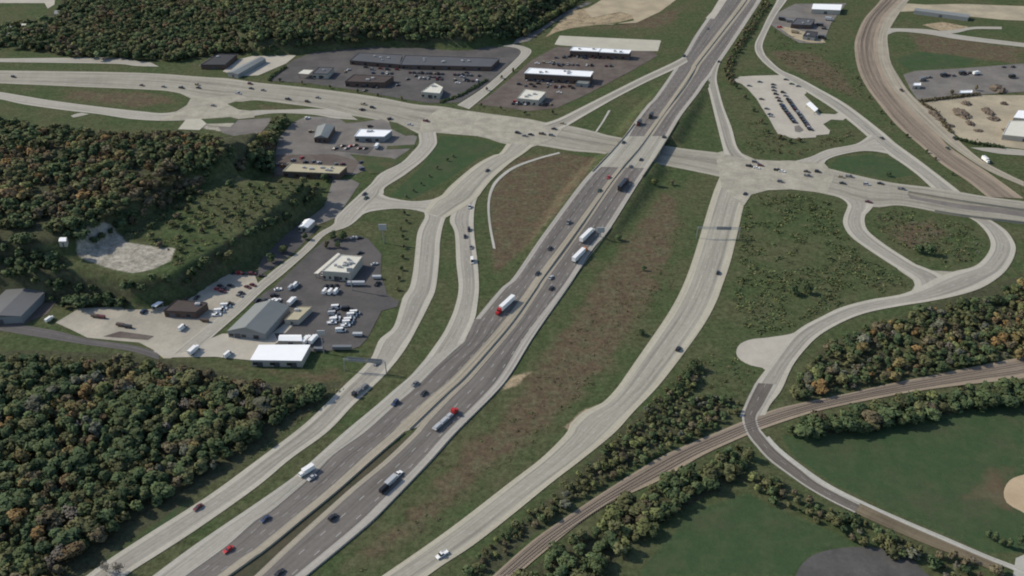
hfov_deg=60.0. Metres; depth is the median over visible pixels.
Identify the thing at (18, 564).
tree
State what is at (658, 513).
tree
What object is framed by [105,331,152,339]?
patched asphalt
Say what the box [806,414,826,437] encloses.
tree
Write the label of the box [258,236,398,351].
dealer lot
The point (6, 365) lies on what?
tree
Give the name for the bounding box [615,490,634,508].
tree
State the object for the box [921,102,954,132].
hedge
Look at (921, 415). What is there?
tree
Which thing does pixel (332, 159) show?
side lot
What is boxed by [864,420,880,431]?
tree
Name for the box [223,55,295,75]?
building lot
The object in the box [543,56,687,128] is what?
exit ramp
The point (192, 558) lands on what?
auxiliary lane
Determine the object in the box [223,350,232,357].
van
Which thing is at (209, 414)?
tree
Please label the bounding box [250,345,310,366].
workshop
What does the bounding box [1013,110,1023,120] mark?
yard building
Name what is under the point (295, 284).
van
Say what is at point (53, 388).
tree
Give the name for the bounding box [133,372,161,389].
tree
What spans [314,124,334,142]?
bank building
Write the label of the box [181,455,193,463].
tree
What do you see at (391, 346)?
road
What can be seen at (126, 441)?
tree
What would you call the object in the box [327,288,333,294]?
van
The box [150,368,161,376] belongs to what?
tree
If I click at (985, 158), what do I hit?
box truck
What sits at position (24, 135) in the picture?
forest
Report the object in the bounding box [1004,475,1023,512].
ball infield
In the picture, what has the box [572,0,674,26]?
bare earth
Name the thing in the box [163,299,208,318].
lot office
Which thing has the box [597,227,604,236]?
pole sign
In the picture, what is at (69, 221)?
tree
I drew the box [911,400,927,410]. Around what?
tree
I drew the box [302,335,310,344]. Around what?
box truck
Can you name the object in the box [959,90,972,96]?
site cabin
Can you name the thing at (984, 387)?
tree
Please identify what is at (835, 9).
plant shed
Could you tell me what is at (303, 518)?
median wall
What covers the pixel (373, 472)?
shoulder
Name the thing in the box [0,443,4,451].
tree
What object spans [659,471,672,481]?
tree
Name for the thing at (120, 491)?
tree
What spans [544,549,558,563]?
tree
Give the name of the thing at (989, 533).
tree
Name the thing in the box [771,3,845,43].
industrial lot
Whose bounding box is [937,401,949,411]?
tree
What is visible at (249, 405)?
tree
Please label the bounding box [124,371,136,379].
tree
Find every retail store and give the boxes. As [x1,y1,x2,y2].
[349,53,401,67]
[399,55,499,70]
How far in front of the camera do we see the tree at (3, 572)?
356.97 m
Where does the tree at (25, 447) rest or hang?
on the ground at (950, 474)
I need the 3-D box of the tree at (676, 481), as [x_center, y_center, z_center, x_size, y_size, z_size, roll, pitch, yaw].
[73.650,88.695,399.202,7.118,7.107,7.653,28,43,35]
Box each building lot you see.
[199,53,237,65]
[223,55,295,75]
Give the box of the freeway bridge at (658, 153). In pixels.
[592,120,677,176]
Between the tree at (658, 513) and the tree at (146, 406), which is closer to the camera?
the tree at (658, 513)
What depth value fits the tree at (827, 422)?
428.04 m
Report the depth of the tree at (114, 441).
419.80 m
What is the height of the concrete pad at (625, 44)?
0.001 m
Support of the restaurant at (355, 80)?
on the ground at (950, 474)
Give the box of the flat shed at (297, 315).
[284,306,312,324]
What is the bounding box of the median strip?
[404,0,746,431]
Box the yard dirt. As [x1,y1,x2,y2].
[781,27,825,42]
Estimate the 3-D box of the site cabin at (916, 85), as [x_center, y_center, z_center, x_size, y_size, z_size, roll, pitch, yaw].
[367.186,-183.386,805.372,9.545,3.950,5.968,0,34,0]
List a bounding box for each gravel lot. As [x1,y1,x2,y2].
[56,274,257,357]
[153,333,277,359]
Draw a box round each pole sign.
[317,330,324,352]
[346,268,352,290]
[378,224,386,242]
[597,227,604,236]
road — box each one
[0,58,158,66]
[0,70,718,176]
[0,92,178,120]
[87,213,444,575]
[253,109,356,119]
[513,2,590,43]
[742,383,859,511]
[755,0,959,191]
[786,160,1023,220]
[797,134,888,162]
[833,195,941,288]
[878,0,1023,185]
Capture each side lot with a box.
[218,118,269,135]
[255,224,317,276]
[274,154,357,174]
[275,116,416,175]
[308,180,359,225]
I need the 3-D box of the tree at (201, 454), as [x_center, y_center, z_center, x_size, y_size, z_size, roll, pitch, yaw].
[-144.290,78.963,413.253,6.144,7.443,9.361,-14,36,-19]
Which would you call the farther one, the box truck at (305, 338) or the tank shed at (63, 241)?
the tank shed at (63, 241)
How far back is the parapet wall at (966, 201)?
624.73 m
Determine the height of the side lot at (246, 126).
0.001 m
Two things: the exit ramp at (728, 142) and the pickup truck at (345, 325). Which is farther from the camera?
the exit ramp at (728, 142)
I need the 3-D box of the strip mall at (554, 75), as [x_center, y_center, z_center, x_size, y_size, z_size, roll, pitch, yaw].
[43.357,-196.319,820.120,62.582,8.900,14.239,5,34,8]
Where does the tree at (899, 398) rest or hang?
on the ground at (950, 474)
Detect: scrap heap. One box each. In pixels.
[928,110,938,117]
[952,107,971,119]
[961,100,971,105]
[965,120,973,125]
[981,107,993,115]
[986,116,999,121]
[989,84,1006,92]
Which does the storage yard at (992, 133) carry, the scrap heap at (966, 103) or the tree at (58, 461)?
the scrap heap at (966, 103)
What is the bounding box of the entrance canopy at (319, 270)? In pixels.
[314,253,339,277]
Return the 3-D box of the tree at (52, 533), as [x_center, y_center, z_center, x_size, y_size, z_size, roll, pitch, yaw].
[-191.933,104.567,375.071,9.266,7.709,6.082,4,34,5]
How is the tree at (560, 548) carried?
on the ground at (950, 474)
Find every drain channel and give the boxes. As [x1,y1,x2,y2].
[487,152,559,248]
[595,110,609,131]
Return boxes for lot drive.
[273,324,292,332]
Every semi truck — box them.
[495,294,514,314]
[572,247,587,262]
[579,228,594,242]
[617,178,628,190]
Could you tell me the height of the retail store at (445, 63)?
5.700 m
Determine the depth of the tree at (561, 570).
356.33 m
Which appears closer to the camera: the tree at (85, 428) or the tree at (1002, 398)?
the tree at (85, 428)
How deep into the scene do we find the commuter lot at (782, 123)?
769.70 m
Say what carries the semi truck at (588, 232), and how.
on the northbound roadway at (351, 510)
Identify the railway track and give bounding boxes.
[500,362,1023,575]
[507,369,1023,575]
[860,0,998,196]
[865,0,1003,196]
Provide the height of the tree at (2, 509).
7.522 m
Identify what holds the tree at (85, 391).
on the ground at (950, 474)
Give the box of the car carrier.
[351,383,368,396]
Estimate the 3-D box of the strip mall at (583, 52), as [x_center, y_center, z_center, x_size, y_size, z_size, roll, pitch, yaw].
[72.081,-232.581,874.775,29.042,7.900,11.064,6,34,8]
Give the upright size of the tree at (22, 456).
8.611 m
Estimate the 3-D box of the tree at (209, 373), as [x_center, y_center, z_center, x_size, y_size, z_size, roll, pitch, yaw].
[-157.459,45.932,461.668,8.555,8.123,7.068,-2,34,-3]
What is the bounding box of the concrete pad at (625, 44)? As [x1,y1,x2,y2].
[555,36,660,50]
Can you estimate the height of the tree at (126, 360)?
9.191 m
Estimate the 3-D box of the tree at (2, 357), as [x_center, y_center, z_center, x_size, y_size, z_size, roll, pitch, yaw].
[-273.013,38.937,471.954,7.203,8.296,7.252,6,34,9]
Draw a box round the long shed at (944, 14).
[913,8,969,20]
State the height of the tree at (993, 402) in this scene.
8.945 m
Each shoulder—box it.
[218,0,744,575]
[255,0,749,575]
[295,0,760,575]
[476,18,709,318]
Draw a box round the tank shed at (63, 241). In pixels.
[59,237,67,246]
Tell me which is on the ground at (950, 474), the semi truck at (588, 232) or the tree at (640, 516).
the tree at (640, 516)
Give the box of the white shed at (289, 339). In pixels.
[278,335,302,344]
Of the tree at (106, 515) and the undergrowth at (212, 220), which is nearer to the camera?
the tree at (106, 515)
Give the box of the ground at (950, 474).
[0,0,1023,575]
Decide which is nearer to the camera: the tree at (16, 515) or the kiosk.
the tree at (16, 515)
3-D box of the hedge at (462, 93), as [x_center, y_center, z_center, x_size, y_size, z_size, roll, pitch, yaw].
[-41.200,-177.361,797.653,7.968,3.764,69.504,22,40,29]
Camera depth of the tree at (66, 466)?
404.31 m
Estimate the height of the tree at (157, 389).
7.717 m
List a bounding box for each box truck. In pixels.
[44,316,53,321]
[187,344,199,354]
[286,296,296,305]
[298,462,314,476]
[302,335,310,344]
[308,334,318,343]
[791,29,799,33]
[981,155,989,162]
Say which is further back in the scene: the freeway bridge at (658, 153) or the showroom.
the freeway bridge at (658, 153)
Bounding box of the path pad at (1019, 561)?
[1013,555,1023,575]
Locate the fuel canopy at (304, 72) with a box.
[298,70,312,77]
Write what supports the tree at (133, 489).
on the ground at (950, 474)
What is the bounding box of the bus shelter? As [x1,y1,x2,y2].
[806,102,817,112]
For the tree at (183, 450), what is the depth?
413.58 m
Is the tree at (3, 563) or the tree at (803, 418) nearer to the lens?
the tree at (3, 563)
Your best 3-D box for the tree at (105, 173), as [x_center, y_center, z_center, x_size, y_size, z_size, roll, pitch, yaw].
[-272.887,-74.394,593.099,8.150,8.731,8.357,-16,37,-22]
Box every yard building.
[1001,120,1023,141]
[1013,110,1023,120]
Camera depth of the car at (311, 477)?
405.91 m
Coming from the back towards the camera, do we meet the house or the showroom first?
the house
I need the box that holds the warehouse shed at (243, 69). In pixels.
[227,57,265,78]
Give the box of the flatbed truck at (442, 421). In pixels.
[432,407,458,430]
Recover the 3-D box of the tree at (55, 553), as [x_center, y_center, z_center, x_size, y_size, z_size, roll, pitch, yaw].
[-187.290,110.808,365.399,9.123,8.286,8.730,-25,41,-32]
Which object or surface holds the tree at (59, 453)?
on the ground at (950, 474)
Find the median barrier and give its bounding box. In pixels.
[409,0,746,428]
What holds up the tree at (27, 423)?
on the ground at (950, 474)
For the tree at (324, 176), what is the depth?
650.69 m
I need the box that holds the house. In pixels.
[298,218,314,231]
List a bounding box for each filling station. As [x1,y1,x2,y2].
[312,67,333,78]
[354,129,391,141]
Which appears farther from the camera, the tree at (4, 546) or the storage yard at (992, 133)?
the storage yard at (992, 133)
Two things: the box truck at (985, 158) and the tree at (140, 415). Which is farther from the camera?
the box truck at (985, 158)
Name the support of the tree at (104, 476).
on the ground at (950, 474)
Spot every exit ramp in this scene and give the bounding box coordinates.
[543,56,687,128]
[707,60,750,159]
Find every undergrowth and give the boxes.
[121,186,294,265]
[250,385,343,459]
[359,223,684,571]
[692,342,754,395]
[733,193,906,336]
[743,97,853,153]
[771,28,865,100]
[873,210,983,266]
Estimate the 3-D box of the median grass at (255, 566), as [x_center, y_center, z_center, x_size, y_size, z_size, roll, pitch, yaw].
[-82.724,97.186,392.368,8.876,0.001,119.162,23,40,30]
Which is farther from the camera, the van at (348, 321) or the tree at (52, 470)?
the van at (348, 321)
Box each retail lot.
[267,47,520,102]
[478,47,657,110]
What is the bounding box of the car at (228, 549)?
[222,545,233,553]
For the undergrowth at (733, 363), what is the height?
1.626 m
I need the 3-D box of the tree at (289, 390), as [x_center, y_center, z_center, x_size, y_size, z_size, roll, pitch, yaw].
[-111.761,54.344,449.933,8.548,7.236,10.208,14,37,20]
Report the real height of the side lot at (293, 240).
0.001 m
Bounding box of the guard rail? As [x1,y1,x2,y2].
[306,228,610,575]
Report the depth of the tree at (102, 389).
447.09 m
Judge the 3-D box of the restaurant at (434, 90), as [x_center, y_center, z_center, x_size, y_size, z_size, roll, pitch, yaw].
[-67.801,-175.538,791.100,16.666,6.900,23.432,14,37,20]
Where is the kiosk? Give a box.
[575,80,589,87]
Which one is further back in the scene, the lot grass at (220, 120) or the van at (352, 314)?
the lot grass at (220, 120)
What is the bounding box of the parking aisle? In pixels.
[794,125,802,131]
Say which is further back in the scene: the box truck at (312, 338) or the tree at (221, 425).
the box truck at (312, 338)
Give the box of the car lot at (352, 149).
[332,144,373,153]
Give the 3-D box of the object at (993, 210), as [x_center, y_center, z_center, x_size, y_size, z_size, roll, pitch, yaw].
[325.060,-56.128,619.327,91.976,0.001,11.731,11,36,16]
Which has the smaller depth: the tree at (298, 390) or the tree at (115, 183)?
the tree at (298, 390)
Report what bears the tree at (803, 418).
on the ground at (950, 474)
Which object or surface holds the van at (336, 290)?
on the dealer lot at (369, 301)
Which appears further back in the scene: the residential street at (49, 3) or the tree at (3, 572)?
the residential street at (49, 3)
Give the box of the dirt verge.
[855,504,996,568]
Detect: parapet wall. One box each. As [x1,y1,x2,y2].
[908,191,1023,210]
[934,210,1023,223]
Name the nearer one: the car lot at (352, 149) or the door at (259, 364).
the door at (259, 364)
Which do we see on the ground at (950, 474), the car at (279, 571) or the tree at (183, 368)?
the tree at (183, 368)
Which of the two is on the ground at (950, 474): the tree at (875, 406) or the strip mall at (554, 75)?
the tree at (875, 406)
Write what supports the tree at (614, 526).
on the ground at (950, 474)
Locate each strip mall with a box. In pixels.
[524,68,593,83]
[570,47,599,57]
[599,48,630,59]
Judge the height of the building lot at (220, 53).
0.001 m
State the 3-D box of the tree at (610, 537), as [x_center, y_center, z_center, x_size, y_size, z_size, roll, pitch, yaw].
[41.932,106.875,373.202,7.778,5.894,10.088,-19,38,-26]
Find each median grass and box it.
[231,433,412,575]
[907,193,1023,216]
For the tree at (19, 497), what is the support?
on the ground at (950, 474)
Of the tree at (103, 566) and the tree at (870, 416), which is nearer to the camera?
the tree at (103, 566)
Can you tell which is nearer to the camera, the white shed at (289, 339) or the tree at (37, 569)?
the tree at (37, 569)
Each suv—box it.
[327,513,337,521]
[391,398,399,405]
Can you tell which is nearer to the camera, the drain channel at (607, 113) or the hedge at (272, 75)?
the drain channel at (607, 113)
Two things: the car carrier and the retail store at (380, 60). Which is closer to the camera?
the car carrier
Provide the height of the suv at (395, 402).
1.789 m
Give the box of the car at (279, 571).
[273,568,285,575]
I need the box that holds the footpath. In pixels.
[765,436,1023,573]
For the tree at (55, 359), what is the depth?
468.26 m
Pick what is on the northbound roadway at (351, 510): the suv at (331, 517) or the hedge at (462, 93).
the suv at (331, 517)
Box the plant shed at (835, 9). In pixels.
[811,4,841,14]
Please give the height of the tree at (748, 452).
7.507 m
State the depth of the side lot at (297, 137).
711.76 m
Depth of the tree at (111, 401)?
439.68 m
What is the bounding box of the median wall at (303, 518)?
[228,432,403,575]
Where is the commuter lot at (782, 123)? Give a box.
[734,75,844,138]
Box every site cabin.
[912,83,920,88]
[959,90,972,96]
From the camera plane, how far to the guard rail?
426.62 m
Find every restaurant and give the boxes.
[345,74,393,87]
[421,83,442,98]
[517,89,545,105]
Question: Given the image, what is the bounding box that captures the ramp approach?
[424,144,533,217]
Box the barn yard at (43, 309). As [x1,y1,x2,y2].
[0,301,55,326]
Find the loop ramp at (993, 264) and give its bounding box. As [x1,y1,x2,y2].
[740,218,1015,416]
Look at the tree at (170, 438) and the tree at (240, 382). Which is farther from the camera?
the tree at (240, 382)
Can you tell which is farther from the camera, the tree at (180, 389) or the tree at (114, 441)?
the tree at (180, 389)
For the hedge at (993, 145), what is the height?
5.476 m
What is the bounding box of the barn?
[0,288,44,323]
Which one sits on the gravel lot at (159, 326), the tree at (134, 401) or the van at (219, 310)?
the van at (219, 310)
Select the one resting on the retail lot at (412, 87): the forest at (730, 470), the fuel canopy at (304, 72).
the fuel canopy at (304, 72)
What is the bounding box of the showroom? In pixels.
[322,255,362,280]
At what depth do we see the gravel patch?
737.59 m
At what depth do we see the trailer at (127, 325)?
501.60 m
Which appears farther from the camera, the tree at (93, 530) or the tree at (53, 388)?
the tree at (53, 388)
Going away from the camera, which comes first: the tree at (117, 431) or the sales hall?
the tree at (117, 431)
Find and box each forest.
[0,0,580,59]
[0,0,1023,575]
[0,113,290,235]
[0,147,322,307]
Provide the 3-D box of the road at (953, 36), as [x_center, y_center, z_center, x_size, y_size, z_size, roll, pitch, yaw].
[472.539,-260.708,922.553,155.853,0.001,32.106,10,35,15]
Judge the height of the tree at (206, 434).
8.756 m
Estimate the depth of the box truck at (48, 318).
507.00 m
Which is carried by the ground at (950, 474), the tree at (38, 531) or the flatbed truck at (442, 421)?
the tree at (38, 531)
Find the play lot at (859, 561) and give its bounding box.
[796,547,928,575]
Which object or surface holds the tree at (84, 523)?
on the ground at (950, 474)
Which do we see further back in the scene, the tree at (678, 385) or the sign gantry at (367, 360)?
the sign gantry at (367, 360)
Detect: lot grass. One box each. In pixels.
[202,117,237,123]
[350,154,400,173]
[387,144,414,148]
[389,121,417,135]
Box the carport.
[151,301,163,309]
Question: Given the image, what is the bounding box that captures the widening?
[706,0,726,18]
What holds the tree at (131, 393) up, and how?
on the ground at (950, 474)
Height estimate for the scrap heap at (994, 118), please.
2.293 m
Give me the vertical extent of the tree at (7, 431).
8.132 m
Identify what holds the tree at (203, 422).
on the ground at (950, 474)
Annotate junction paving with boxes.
[160,91,253,126]
[419,107,562,146]
[716,151,834,205]
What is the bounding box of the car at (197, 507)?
[192,503,203,510]
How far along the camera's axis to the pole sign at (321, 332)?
476.16 m
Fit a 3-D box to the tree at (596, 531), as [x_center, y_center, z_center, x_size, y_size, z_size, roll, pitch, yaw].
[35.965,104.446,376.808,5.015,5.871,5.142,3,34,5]
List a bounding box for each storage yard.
[900,3,1023,20]
[903,63,1023,101]
[923,95,1023,148]
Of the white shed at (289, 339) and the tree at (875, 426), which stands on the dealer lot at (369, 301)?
the white shed at (289, 339)
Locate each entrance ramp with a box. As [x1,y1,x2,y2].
[382,177,751,575]
[425,197,478,358]
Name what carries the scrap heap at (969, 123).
on the storage yard at (992, 133)
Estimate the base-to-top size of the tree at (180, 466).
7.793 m
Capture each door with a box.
[256,362,262,366]
[273,362,279,366]
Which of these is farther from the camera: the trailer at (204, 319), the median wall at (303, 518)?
the trailer at (204, 319)
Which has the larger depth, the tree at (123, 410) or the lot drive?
the lot drive
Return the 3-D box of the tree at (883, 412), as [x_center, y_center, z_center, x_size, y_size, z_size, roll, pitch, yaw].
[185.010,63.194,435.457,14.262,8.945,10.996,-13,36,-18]
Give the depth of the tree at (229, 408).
438.58 m
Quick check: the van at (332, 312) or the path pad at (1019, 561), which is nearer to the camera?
the path pad at (1019, 561)
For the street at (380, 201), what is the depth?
623.01 m
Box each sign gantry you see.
[343,357,386,373]
[696,226,740,238]
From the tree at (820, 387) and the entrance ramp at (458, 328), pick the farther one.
the entrance ramp at (458, 328)
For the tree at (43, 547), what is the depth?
365.86 m
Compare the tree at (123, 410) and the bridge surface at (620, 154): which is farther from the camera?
the bridge surface at (620, 154)
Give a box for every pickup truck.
[211,312,221,316]
[327,320,336,324]
[340,323,349,326]
[435,549,448,559]
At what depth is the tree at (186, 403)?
442.31 m
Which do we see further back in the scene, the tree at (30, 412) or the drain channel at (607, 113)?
the drain channel at (607, 113)
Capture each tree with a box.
[0,354,5,361]
[0,361,11,371]
[0,426,13,437]
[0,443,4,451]
[0,451,4,459]
[0,459,17,472]
[0,492,16,512]
[0,505,8,515]
[0,542,11,551]
[0,555,11,568]
[0,563,14,575]
[3,403,15,416]
[6,488,17,493]
[6,507,29,524]
[8,352,22,364]
[9,487,33,507]
[10,401,26,418]
[10,572,27,575]
[11,543,35,560]
[11,558,24,574]
[12,232,36,243]
[13,388,26,399]
[13,449,31,463]
[15,433,33,446]
[17,478,30,487]
[18,414,41,430]
[19,361,40,378]
[21,437,40,452]
[22,410,41,417]
[23,394,46,413]
[24,353,39,365]
[25,385,44,399]
[28,428,43,438]
[28,562,47,575]
[30,518,45,527]
[30,525,46,546]
[32,438,63,454]
[34,412,50,423]
[34,538,54,556]
[35,507,66,531]
[41,404,53,418]
[42,464,60,475]
[44,384,60,394]
[44,543,68,563]
[47,446,58,458]
[47,455,66,470]
[48,528,61,539]
[49,354,61,367]
[49,365,67,378]
[50,377,68,389]
[50,564,64,575]
[52,526,80,548]
[56,450,67,459]
[56,541,85,561]
[57,416,75,427]
[59,215,81,227]
[60,459,72,472]
[61,505,78,519]
[63,402,80,413]
[68,455,83,471]
[68,489,85,505]
[68,514,100,535]
[69,293,91,308]
[70,446,94,467]
[78,383,92,399]
[81,358,95,370]
[82,422,92,435]
[82,482,95,498]
[85,407,101,421]
[85,521,101,542]
[90,361,102,369]
[90,485,108,500]
[91,418,103,426]
[94,381,113,398]
[96,508,116,528]
[98,170,109,179]
[98,470,113,483]
[98,561,109,572]
[103,500,115,508]
[104,177,124,191]
[104,453,112,467]
[106,401,133,426]
[106,458,130,473]
[108,398,119,407]
[109,425,123,437]
[110,378,128,394]
[111,437,121,447]
[111,471,129,485]
[111,485,128,504]
[112,353,121,363]
[112,562,124,573]
[113,446,141,463]
[116,387,141,410]
[116,416,125,426]
[116,435,141,449]
[117,351,134,368]
[119,475,138,486]
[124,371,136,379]
[126,484,140,499]
[128,397,140,407]
[128,465,143,475]
[129,409,148,422]
[129,427,145,439]
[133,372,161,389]
[133,468,146,483]
[135,402,152,416]
[137,392,152,403]
[138,486,150,501]
[139,444,150,455]
[142,470,156,487]
[145,383,155,392]
[149,481,167,497]
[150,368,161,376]
[152,385,165,399]
[159,386,178,400]
[163,412,177,428]
[167,432,174,443]
[172,460,186,475]
[173,384,183,396]
[175,367,198,389]
[178,364,187,375]
[178,398,190,409]
[179,410,200,421]
[179,444,188,456]
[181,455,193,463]
[186,445,197,461]
[187,423,198,435]
[196,417,212,437]
[196,449,207,459]
[200,424,214,440]
[202,368,217,381]
[202,409,217,420]
[207,380,225,392]
[207,437,224,452]
[210,387,231,405]
[212,419,229,434]
[217,409,228,420]
[222,426,246,444]
[223,403,239,416]
[226,389,239,400]
[235,379,246,392]
[235,425,253,443]
[241,418,259,430]
[245,401,254,411]
[246,410,263,422]
[251,396,272,413]
[263,150,275,160]
[266,253,275,261]
[266,394,278,401]
[269,131,280,140]
[278,245,287,252]
[282,392,293,404]
[283,387,295,398]
[292,384,305,400]
[302,384,323,402]
[321,173,327,179]
[328,230,336,238]
[337,230,347,239]
[512,568,532,575]
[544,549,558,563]
[547,540,566,557]
[553,563,567,575]
[557,555,577,571]
[567,568,593,575]
[578,564,587,572]
[585,551,602,567]
[590,560,603,575]
[591,526,601,539]
[592,540,608,552]
[601,530,621,548]
[603,503,623,523]
[608,520,620,534]
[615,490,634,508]
[620,524,632,538]
[621,537,631,551]
[628,501,650,517]
[636,513,647,522]
[636,516,658,537]
[648,484,657,492]
[648,492,659,502]
[649,507,665,522]
[651,178,658,184]
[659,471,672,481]
[669,476,683,488]
[670,505,678,515]
[675,382,682,389]
[678,465,688,477]
[681,367,692,378]
[687,357,699,368]
[700,463,717,480]
[707,478,720,490]
[742,447,754,458]
[789,285,799,294]
[794,422,813,438]
[799,415,807,423]
[803,283,812,292]
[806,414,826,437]
[810,410,826,418]
[811,379,828,394]
[821,418,832,428]
[839,416,860,430]
[847,410,862,419]
[849,402,866,413]
[861,409,882,429]
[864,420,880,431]
[870,403,884,410]
[874,407,902,426]
[890,392,906,408]
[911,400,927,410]
[912,244,924,252]
[916,410,924,421]
[924,245,936,254]
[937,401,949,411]
[950,388,964,400]
[977,383,991,392]
[984,394,1000,408]
[986,530,992,536]
[990,385,1010,394]
[990,392,1004,403]
[992,377,1011,387]
[992,531,999,541]
[998,538,1006,544]
[1002,391,1020,407]
[1006,538,1013,547]
[1015,387,1023,402]
[1017,533,1023,544]
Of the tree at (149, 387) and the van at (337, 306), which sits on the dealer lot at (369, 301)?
the van at (337, 306)
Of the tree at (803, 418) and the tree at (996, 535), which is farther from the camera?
the tree at (803, 418)
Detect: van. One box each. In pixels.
[177,324,186,330]
[214,308,224,312]
[220,302,230,307]
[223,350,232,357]
[287,284,292,290]
[292,281,299,287]
[321,287,328,294]
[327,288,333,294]
[328,310,337,315]
[329,317,339,321]
[331,304,340,308]
[333,287,339,294]
[335,327,345,332]
[341,305,350,310]
[342,319,352,323]
[347,312,356,316]
[350,309,359,314]
[379,483,390,493]
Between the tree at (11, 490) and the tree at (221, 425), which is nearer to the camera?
the tree at (11, 490)
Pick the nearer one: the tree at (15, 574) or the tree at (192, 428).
the tree at (15, 574)
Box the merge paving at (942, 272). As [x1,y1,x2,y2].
[898,265,950,289]
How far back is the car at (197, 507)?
391.08 m
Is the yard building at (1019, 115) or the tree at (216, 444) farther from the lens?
the yard building at (1019, 115)
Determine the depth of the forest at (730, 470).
435.65 m
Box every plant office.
[791,18,814,28]
[802,30,817,40]
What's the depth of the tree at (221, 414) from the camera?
432.86 m
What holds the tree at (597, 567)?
on the ground at (950, 474)
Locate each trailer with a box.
[115,322,124,326]
[123,324,132,327]
[200,318,209,321]
[314,347,325,351]
[332,345,351,350]
[347,281,364,285]
[352,332,363,336]
[372,275,380,278]
[384,473,397,485]
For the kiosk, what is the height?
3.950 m
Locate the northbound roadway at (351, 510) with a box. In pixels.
[263,0,756,575]
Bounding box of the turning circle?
[736,332,794,369]
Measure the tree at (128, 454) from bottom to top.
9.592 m
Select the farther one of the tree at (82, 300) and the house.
the house
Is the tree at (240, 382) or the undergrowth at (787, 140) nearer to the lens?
the tree at (240, 382)
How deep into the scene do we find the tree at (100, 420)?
430.16 m
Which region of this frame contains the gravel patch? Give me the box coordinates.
[179,119,205,129]
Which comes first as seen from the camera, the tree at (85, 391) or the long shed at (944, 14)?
the tree at (85, 391)
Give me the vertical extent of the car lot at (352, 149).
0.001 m
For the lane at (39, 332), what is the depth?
494.61 m
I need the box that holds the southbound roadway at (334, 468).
[186,0,744,575]
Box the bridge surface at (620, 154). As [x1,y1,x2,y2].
[598,136,667,167]
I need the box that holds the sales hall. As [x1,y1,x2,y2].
[227,300,289,339]
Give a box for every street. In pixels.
[0,0,54,7]
[171,132,436,354]
[362,192,440,216]
[458,44,530,108]
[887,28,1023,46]
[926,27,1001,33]
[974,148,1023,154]
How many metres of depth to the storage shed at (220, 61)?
851.21 m
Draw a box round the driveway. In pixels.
[72,113,86,116]
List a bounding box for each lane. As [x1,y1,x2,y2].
[0,324,158,359]
[153,341,464,575]
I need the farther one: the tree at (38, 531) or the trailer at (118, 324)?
the trailer at (118, 324)
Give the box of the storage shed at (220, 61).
[201,54,237,68]
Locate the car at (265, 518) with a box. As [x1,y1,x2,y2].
[260,514,270,522]
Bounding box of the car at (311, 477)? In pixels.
[307,473,316,480]
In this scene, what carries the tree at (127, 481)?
on the ground at (950, 474)
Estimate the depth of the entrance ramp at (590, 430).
453.20 m
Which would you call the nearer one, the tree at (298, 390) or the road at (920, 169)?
the tree at (298, 390)
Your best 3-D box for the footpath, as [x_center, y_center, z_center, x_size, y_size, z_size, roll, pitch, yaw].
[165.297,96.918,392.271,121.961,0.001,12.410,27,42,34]
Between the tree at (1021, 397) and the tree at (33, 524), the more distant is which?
the tree at (1021, 397)
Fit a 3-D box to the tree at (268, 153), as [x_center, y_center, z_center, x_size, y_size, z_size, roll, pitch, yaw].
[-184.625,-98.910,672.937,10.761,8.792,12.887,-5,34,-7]
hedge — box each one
[267,65,287,80]
[439,79,487,102]
[918,92,980,102]
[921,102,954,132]
[955,136,1004,147]
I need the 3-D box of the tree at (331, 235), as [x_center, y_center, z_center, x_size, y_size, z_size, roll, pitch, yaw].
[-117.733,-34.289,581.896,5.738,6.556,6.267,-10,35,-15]
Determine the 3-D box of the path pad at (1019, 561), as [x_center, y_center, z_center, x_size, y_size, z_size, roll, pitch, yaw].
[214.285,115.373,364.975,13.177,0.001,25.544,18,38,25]
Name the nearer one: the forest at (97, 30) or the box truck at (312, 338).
the box truck at (312, 338)
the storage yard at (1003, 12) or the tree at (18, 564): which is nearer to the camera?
the tree at (18, 564)

